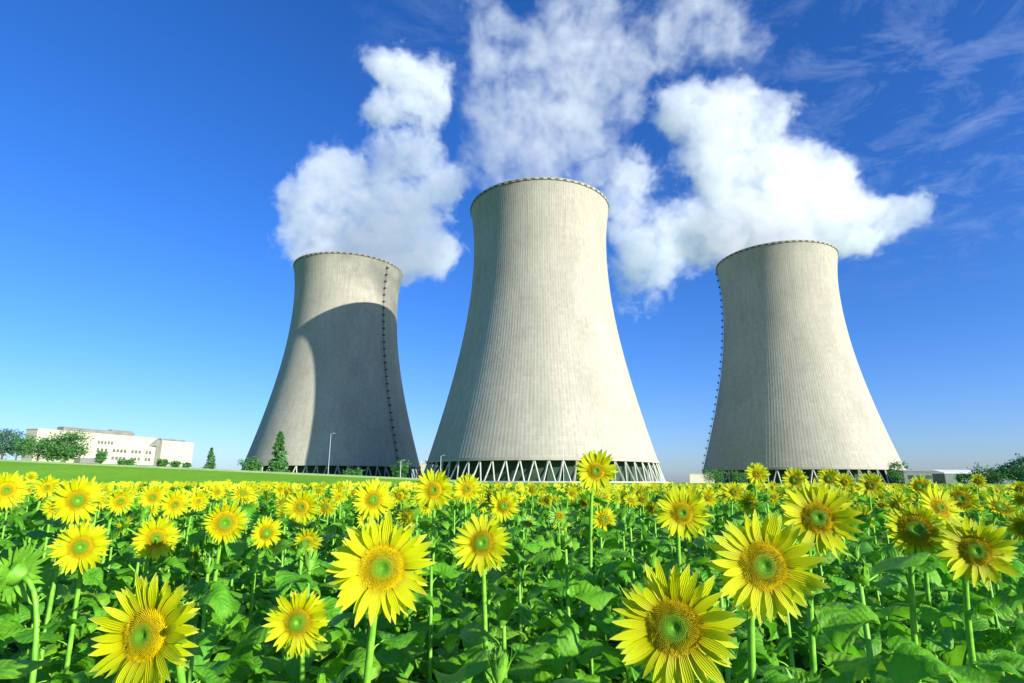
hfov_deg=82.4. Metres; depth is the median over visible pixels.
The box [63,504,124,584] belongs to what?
sunflower
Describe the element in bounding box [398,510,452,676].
sunflower
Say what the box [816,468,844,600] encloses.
sunflower
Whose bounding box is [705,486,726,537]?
sunflower
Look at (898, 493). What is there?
sunflower
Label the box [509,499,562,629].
sunflower
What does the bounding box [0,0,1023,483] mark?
sky
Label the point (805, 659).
sunflower
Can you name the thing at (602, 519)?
sunflower
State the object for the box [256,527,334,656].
sunflower
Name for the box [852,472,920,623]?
sunflower
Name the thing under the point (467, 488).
sunflower
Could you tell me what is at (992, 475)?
bush
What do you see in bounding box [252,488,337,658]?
sunflower
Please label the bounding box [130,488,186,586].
sunflower
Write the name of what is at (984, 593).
sunflower
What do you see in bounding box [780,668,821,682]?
sunflower
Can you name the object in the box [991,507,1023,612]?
sunflower
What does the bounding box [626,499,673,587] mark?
sunflower
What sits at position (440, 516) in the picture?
sunflower
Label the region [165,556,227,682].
sunflower
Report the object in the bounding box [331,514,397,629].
sunflower
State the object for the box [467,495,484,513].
sunflower
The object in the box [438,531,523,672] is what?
sunflower
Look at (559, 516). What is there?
sunflower
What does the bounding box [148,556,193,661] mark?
sunflower
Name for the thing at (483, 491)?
sunflower
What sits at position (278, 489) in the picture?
sunflower
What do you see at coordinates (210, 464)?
conifer
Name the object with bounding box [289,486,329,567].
sunflower
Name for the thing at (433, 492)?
sunflower
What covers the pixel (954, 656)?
sunflower
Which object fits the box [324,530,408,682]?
sunflower
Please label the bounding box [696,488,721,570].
sunflower
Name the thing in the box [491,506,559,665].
sunflower
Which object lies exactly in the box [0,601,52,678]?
sunflower
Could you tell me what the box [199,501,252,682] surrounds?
sunflower
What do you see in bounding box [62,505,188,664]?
sunflower
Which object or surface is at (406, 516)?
sunflower
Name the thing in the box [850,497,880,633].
sunflower
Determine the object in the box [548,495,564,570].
sunflower
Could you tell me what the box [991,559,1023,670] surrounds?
sunflower
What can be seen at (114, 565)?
sunflower
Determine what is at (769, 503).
sunflower
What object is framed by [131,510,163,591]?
sunflower
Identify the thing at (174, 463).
bush
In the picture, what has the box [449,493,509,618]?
sunflower
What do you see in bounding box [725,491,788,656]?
sunflower
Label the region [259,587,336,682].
sunflower
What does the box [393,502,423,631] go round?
sunflower
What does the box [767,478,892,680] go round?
sunflower
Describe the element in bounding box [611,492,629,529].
sunflower
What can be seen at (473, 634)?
sunflower
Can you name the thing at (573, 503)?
sunflower
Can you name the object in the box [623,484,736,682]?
sunflower
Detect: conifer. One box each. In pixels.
[203,447,215,468]
[266,431,290,471]
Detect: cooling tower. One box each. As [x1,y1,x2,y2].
[241,251,421,477]
[422,177,668,482]
[702,240,905,483]
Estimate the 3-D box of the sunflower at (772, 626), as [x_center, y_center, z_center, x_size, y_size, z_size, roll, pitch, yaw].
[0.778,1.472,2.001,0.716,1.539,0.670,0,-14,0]
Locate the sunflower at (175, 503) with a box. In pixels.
[147,489,208,611]
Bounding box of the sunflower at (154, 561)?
[150,514,181,563]
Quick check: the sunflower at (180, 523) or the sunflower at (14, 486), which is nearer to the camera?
the sunflower at (14, 486)
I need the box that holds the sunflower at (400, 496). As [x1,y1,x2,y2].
[378,487,420,526]
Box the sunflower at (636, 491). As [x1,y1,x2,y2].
[625,486,653,578]
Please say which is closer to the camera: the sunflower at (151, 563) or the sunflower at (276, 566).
the sunflower at (276, 566)
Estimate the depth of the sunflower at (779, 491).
7.58 m
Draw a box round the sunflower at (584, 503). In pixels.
[568,496,607,581]
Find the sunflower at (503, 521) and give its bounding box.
[502,507,530,566]
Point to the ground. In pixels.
(103, 474)
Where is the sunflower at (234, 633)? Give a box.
[225,539,346,682]
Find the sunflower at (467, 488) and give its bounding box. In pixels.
[441,473,500,618]
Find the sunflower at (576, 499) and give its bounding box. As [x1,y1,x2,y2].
[560,483,597,576]
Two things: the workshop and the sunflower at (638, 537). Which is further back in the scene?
the workshop
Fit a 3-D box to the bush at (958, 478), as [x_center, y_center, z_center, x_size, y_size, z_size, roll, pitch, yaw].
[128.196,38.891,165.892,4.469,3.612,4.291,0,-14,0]
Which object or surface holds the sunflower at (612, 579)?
on the ground
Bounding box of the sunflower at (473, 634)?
[443,597,560,682]
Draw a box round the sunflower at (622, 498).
[615,490,644,550]
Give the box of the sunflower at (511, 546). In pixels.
[457,487,527,631]
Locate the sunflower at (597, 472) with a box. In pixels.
[540,449,643,674]
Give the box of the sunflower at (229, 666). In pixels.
[153,630,262,682]
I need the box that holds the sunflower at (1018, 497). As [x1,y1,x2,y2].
[998,491,1023,607]
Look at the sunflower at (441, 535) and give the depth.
7.66 m
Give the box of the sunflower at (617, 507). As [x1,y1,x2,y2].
[580,490,621,584]
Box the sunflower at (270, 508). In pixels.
[246,495,292,608]
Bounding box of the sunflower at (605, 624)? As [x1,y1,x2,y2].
[590,551,683,682]
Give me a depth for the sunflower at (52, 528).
5.37 m
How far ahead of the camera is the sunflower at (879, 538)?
7.10 m
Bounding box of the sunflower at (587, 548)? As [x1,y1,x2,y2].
[579,507,628,595]
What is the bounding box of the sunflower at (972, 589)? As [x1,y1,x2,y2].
[934,503,1023,648]
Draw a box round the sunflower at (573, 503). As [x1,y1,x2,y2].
[571,501,581,522]
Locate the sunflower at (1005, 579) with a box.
[1000,511,1023,582]
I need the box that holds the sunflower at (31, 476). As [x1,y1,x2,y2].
[10,471,42,528]
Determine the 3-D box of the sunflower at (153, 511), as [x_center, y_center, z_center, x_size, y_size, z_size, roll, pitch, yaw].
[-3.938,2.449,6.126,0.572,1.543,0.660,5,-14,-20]
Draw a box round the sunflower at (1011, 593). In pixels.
[988,563,1023,627]
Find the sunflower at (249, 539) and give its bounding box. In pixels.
[226,503,279,609]
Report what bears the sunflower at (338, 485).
on the ground
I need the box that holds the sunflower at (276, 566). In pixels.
[246,507,317,613]
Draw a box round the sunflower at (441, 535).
[438,501,475,571]
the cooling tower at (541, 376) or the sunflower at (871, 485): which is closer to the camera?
the sunflower at (871, 485)
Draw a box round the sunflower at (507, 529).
[488,491,529,603]
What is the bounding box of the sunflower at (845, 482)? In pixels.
[834,473,876,682]
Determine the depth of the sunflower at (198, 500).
4.92 m
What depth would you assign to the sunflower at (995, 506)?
3.89 m
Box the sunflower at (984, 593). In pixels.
[925,569,1010,651]
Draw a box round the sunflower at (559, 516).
[544,503,570,679]
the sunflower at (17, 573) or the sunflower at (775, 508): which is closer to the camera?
the sunflower at (17, 573)
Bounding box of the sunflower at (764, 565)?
[705,509,829,682]
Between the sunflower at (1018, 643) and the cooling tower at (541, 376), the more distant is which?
the cooling tower at (541, 376)
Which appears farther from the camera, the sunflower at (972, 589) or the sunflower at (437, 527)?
the sunflower at (437, 527)
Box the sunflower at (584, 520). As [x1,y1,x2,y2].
[578,491,630,608]
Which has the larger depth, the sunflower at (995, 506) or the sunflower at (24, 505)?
the sunflower at (24, 505)
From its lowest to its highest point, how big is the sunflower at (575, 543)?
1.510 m
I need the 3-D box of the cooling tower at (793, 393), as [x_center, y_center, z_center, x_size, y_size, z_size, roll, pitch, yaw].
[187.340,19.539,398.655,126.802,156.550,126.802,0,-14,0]
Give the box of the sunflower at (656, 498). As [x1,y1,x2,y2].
[643,490,692,553]
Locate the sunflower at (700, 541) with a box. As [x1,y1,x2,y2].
[686,535,776,682]
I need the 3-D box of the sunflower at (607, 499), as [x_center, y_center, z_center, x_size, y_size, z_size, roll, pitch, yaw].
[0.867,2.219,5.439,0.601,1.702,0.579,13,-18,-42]
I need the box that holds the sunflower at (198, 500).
[158,490,209,590]
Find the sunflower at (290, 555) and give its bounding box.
[240,492,316,639]
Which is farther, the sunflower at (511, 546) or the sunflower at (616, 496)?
the sunflower at (616, 496)
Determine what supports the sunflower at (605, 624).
on the ground
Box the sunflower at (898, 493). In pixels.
[880,489,937,605]
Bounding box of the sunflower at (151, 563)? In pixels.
[135,506,184,565]
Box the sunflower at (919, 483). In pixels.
[886,475,961,629]
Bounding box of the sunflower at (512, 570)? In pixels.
[470,507,520,605]
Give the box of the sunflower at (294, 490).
[271,483,299,531]
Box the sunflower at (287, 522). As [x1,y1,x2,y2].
[259,518,347,682]
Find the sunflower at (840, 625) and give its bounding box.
[801,552,991,682]
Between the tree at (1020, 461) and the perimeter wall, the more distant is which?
the perimeter wall
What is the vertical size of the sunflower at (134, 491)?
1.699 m
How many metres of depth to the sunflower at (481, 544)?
2.36 m
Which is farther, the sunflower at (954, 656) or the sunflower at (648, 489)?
the sunflower at (648, 489)
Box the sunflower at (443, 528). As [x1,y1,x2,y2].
[437,501,456,537]
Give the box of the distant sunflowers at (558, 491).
[0,479,1021,541]
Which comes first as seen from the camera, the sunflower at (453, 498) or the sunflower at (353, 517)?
the sunflower at (453, 498)
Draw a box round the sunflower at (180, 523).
[177,509,205,574]
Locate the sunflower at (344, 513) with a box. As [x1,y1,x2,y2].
[323,487,357,592]
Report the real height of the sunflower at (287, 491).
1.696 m
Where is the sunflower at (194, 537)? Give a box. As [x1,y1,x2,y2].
[168,501,246,652]
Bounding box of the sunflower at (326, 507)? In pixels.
[288,496,344,598]
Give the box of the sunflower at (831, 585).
[778,487,851,670]
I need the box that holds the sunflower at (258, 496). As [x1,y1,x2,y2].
[243,493,268,611]
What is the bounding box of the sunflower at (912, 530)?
[869,501,979,682]
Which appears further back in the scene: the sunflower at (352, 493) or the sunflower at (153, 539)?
the sunflower at (352, 493)
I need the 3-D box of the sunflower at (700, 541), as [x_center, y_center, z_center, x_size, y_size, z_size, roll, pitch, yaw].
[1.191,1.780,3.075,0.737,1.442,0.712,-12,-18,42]
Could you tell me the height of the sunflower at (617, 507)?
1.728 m
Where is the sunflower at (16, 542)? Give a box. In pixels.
[0,506,23,659]
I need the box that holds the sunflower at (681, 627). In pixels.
[610,557,745,682]
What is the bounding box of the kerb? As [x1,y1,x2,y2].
[0,459,487,482]
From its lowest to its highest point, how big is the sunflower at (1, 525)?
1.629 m
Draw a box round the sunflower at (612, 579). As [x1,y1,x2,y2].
[582,511,655,672]
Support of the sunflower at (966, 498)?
on the ground
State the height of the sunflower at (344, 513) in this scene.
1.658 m
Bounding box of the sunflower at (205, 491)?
[185,490,209,536]
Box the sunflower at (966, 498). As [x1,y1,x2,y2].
[917,484,1009,664]
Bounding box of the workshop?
[884,471,940,483]
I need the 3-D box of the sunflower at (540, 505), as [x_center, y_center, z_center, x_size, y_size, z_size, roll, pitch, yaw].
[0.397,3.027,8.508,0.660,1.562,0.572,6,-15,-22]
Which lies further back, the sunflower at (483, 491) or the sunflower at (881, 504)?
the sunflower at (483, 491)
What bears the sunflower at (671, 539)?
on the ground
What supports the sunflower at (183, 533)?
on the ground
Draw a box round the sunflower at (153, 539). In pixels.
[72,516,182,681]
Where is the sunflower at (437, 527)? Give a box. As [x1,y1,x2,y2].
[420,514,442,578]
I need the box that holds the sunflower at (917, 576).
[908,495,952,657]
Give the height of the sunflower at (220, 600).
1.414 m
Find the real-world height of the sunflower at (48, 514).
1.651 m
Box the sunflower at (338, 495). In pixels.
[318,488,357,596]
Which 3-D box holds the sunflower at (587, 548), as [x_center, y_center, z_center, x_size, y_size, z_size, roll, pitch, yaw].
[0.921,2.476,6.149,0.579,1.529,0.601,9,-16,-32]
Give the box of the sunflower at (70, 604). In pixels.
[8,517,114,658]
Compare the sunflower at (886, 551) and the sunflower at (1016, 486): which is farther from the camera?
the sunflower at (1016, 486)
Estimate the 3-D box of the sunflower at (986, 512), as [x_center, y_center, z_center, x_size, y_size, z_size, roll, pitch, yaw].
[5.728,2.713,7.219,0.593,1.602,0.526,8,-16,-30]
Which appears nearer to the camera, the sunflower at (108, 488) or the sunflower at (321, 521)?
the sunflower at (108, 488)
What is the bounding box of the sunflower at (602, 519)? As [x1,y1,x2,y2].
[563,505,632,674]
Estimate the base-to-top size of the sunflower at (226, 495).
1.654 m
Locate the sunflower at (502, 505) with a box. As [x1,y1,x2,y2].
[441,490,530,674]
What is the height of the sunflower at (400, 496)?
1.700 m
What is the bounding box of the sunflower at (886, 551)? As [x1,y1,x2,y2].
[846,494,989,682]
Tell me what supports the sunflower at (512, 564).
on the ground
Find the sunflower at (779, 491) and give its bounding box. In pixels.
[773,489,785,516]
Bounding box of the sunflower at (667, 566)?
[662,536,747,682]
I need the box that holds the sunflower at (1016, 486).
[1005,480,1023,584]
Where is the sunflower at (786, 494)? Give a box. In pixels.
[781,486,817,627]
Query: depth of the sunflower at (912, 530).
2.10 m
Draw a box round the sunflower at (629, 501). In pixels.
[614,494,643,574]
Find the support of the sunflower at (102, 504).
on the ground
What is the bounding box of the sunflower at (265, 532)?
[219,515,282,682]
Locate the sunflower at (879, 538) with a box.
[874,499,917,626]
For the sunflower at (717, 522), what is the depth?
5.56 m
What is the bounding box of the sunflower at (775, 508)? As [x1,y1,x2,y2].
[771,488,813,651]
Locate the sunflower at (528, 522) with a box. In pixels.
[505,514,538,665]
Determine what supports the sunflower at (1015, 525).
on the ground
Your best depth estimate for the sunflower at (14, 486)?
3.68 m
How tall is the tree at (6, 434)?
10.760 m
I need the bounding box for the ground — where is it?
[0,461,1022,682]
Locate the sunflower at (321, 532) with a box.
[314,498,340,551]
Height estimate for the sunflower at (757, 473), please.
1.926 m
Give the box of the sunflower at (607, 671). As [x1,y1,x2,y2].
[576,515,659,682]
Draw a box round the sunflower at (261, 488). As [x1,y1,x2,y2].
[242,483,274,589]
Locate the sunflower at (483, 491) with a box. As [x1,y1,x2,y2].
[471,485,490,515]
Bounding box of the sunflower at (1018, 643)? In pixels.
[997,543,1023,682]
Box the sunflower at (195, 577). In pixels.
[171,506,206,587]
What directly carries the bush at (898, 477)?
on the ground
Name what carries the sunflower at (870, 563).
on the ground
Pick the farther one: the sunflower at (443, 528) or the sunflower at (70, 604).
the sunflower at (443, 528)
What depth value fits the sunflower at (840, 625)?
1.50 m
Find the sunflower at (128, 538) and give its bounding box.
[99,484,137,580]
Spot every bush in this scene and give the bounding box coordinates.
[6,432,64,461]
[42,428,94,461]
[94,450,110,463]
[115,457,139,464]
[155,458,171,466]
[170,460,181,466]
[182,462,191,467]
[236,456,262,470]
[342,466,364,475]
[390,459,410,477]
[700,467,727,482]
[728,471,747,482]
[886,459,911,483]
[953,472,970,483]
[965,462,1017,483]
[1005,463,1023,481]
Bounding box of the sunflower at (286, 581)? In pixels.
[229,546,383,682]
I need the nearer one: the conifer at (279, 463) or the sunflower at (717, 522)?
the sunflower at (717, 522)
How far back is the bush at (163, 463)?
146.30 m
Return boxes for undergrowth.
[0,527,1021,682]
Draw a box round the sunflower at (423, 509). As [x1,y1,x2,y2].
[382,503,451,625]
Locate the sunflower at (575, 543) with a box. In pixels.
[526,517,587,632]
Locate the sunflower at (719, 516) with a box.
[714,497,734,529]
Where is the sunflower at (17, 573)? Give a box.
[0,539,89,682]
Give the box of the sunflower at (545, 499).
[536,494,569,615]
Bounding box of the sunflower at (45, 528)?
[29,485,69,583]
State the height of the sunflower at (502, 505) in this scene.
1.688 m
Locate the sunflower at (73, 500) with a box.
[0,475,106,682]
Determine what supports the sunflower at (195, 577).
on the ground
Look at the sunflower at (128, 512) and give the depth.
6.52 m
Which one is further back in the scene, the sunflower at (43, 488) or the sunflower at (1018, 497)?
the sunflower at (1018, 497)
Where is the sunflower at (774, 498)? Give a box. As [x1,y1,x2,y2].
[761,491,781,519]
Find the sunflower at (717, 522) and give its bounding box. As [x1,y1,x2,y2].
[696,484,750,642]
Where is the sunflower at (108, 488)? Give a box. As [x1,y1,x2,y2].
[94,484,125,573]
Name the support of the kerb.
on the ground
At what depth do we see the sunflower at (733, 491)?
4.91 m
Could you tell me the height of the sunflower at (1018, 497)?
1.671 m
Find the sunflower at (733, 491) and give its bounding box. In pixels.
[721,482,751,626]
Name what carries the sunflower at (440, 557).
on the ground
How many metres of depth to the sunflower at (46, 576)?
3.10 m
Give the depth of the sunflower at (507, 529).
6.62 m
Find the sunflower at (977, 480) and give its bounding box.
[969,474,997,518]
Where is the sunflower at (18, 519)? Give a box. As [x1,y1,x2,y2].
[0,502,38,604]
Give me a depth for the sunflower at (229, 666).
2.05 m
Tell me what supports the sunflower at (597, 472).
on the ground
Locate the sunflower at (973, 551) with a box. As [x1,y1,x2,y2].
[929,514,1023,682]
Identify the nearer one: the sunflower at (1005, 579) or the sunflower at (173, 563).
the sunflower at (173, 563)
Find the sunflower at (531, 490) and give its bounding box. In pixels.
[515,483,546,569]
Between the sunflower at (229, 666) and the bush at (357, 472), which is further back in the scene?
the bush at (357, 472)
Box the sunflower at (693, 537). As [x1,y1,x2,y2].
[680,489,717,566]
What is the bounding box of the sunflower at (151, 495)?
[130,484,166,584]
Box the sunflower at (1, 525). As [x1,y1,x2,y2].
[0,512,25,560]
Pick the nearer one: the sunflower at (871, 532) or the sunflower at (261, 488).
the sunflower at (871, 532)
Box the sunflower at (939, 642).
[876,481,998,682]
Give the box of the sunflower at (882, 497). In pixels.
[871,494,890,542]
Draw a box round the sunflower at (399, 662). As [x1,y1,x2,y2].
[355,534,482,682]
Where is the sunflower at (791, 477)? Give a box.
[778,467,835,606]
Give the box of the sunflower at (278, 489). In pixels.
[266,481,294,601]
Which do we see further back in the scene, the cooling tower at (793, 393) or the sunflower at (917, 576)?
the cooling tower at (793, 393)
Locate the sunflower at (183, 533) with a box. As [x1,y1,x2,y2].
[141,506,207,626]
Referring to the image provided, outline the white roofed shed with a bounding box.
[932,470,975,483]
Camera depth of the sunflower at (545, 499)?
7.55 m
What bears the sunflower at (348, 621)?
on the ground
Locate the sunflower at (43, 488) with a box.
[0,474,65,647]
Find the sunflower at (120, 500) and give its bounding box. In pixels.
[56,488,136,651]
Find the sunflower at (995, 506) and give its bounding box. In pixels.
[952,493,1022,648]
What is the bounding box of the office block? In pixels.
[21,427,193,466]
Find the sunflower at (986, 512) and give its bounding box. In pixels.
[983,510,991,521]
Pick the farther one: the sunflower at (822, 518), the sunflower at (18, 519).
the sunflower at (18, 519)
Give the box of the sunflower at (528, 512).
[517,499,530,514]
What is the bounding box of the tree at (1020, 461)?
[995,453,1023,481]
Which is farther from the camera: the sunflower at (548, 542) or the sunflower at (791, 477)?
the sunflower at (791, 477)
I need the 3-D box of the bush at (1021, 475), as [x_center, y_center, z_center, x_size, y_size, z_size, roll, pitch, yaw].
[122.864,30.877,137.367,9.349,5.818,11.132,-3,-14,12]
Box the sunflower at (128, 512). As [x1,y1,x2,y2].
[98,487,140,579]
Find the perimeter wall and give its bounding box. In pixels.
[689,474,713,482]
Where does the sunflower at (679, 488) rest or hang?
on the ground
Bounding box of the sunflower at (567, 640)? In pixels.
[509,531,643,682]
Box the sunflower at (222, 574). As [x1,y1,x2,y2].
[196,498,246,613]
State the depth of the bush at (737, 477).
254.60 m
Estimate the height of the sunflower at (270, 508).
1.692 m
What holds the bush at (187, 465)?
on the ground
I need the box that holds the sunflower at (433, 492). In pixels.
[374,468,478,682]
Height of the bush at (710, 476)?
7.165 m
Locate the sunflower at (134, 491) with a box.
[78,486,140,608]
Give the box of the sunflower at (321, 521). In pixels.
[300,498,336,551]
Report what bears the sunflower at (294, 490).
on the ground
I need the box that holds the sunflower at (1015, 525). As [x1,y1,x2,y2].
[983,512,1023,655]
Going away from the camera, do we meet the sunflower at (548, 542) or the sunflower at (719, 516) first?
the sunflower at (548, 542)
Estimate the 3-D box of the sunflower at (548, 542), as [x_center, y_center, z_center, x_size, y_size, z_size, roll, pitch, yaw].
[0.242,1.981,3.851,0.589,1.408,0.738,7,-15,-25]
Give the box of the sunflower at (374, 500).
[313,477,400,682]
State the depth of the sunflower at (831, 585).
4.58 m
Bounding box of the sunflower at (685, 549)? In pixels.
[650,490,687,558]
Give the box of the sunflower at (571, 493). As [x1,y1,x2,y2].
[535,487,578,582]
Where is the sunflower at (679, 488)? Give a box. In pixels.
[673,483,684,550]
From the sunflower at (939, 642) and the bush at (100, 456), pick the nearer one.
the sunflower at (939, 642)
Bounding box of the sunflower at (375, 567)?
[319,509,435,682]
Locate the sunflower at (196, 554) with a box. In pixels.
[158,540,205,629]
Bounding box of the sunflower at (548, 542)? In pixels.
[510,530,584,680]
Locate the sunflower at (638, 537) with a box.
[623,506,668,596]
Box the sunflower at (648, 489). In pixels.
[633,487,661,548]
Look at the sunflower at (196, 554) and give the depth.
4.61 m
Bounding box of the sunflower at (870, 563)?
[845,505,931,652]
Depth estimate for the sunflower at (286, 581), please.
2.58 m
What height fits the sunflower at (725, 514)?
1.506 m
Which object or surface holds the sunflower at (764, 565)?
on the ground
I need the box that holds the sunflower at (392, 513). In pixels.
[376,500,398,527]
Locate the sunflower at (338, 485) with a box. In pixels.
[316,482,352,594]
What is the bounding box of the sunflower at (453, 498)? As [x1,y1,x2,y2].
[431,488,473,617]
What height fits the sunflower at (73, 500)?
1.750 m
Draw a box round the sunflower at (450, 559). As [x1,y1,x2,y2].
[438,502,475,601]
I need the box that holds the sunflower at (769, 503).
[749,491,778,638]
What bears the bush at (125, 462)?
on the ground
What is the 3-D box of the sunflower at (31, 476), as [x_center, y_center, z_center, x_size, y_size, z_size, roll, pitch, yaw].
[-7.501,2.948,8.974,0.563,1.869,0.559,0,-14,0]
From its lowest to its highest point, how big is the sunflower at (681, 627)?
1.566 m
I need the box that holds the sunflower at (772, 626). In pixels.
[666,537,809,682]
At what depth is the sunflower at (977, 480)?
6.76 m
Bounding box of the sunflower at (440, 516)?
[430,514,445,537]
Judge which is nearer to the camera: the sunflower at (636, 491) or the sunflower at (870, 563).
the sunflower at (870, 563)
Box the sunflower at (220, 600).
[153,556,248,682]
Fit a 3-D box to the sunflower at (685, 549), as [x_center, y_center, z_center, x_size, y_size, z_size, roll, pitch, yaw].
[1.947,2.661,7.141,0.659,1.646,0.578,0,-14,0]
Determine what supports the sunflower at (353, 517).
on the ground
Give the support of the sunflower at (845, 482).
on the ground
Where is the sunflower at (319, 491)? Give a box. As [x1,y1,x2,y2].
[299,483,334,550]
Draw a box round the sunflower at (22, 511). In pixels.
[0,508,31,537]
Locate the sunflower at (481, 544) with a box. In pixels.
[450,513,556,682]
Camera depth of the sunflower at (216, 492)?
6.01 m
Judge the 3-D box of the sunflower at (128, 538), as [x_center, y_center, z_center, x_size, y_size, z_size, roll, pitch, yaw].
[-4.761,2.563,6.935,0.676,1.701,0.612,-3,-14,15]
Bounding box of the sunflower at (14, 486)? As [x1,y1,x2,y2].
[0,471,30,593]
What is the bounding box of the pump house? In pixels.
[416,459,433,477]
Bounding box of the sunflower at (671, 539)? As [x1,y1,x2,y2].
[643,489,708,578]
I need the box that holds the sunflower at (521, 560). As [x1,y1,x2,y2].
[472,536,576,682]
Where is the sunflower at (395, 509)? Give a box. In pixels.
[379,489,424,595]
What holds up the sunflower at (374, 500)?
on the ground
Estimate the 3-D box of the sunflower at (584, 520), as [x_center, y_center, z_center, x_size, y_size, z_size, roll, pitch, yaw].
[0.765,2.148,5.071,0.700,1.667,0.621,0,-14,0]
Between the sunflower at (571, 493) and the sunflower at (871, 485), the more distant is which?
the sunflower at (571, 493)
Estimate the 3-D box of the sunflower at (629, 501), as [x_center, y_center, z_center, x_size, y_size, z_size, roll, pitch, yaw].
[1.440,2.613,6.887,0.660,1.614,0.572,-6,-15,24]
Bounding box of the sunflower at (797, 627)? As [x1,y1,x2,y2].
[741,493,820,666]
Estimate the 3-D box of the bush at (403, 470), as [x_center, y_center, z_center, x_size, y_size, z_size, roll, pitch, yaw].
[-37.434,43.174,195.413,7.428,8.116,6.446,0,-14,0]
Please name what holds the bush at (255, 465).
on the ground
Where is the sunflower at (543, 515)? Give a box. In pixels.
[513,500,585,630]
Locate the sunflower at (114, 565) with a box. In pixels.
[52,514,146,646]
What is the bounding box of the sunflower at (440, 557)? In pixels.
[397,494,447,678]
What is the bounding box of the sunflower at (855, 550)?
[813,541,925,682]
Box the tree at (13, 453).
[8,440,24,459]
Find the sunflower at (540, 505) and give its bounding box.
[528,495,551,566]
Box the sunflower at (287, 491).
[253,486,298,609]
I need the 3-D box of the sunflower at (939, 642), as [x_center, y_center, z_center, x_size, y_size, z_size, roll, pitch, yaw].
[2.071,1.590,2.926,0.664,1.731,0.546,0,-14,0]
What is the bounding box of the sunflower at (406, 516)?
[367,507,442,675]
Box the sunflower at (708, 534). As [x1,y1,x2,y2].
[676,520,739,646]
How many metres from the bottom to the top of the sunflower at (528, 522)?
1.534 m
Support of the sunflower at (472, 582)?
on the ground
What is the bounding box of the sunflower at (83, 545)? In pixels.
[11,520,114,682]
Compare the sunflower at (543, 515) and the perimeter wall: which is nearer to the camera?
the sunflower at (543, 515)
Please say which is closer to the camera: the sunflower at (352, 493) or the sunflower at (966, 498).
the sunflower at (966, 498)
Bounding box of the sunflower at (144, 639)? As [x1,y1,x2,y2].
[88,572,222,682]
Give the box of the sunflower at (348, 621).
[324,513,368,682]
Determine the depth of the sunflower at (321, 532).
8.61 m
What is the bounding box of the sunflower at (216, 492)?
[180,483,224,619]
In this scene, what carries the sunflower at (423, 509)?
on the ground
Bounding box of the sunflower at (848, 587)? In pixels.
[768,547,889,682]
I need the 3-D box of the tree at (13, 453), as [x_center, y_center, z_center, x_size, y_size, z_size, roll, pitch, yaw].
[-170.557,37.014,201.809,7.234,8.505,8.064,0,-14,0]
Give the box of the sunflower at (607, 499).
[572,487,639,605]
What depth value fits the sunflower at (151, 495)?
5.21 m
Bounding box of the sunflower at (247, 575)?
[229,481,275,604]
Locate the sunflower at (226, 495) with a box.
[206,487,242,540]
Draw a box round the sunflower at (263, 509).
[255,492,278,578]
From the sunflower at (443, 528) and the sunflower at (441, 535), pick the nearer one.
the sunflower at (441, 535)
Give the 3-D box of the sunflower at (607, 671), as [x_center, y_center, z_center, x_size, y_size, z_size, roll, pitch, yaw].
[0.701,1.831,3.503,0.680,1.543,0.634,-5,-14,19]
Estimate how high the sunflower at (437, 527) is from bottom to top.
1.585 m
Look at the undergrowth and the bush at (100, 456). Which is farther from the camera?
the bush at (100, 456)
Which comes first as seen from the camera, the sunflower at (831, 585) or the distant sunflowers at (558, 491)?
the sunflower at (831, 585)
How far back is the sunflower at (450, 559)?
6.60 m
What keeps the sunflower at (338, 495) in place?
on the ground
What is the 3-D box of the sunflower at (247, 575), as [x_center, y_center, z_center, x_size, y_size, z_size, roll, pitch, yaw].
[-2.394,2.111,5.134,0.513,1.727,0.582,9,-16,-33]
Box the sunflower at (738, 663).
[730,540,862,674]
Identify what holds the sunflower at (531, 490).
on the ground
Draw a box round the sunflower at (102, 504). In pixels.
[40,490,132,649]
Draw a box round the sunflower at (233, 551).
[191,481,273,660]
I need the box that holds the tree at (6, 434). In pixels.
[0,428,26,458]
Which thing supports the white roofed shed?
on the ground
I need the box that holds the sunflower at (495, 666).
[433,645,596,682]
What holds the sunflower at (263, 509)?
on the ground
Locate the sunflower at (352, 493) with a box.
[331,489,358,549]
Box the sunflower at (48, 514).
[0,496,81,682]
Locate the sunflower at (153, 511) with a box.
[125,507,159,563]
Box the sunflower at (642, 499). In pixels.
[619,492,659,599]
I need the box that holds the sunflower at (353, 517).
[346,499,360,529]
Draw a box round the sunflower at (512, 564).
[501,489,517,586]
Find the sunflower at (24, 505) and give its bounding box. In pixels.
[8,494,45,547]
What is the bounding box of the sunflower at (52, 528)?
[1,494,62,650]
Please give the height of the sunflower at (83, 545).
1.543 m
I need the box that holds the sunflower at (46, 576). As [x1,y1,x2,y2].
[0,527,109,682]
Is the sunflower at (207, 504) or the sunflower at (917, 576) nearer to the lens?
the sunflower at (917, 576)
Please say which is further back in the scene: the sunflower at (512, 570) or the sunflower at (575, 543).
the sunflower at (512, 570)
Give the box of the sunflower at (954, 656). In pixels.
[929,510,1023,665]
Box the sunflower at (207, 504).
[176,503,215,552]
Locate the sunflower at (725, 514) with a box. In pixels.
[710,506,727,532]
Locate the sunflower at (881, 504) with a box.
[861,499,915,624]
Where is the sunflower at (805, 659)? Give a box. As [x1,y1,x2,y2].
[801,489,889,682]
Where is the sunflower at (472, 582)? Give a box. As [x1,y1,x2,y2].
[442,502,473,593]
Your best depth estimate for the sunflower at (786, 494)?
5.23 m
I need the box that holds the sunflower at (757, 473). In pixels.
[744,462,772,641]
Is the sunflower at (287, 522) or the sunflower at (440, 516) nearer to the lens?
the sunflower at (287, 522)
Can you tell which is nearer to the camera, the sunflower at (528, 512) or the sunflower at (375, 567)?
the sunflower at (375, 567)

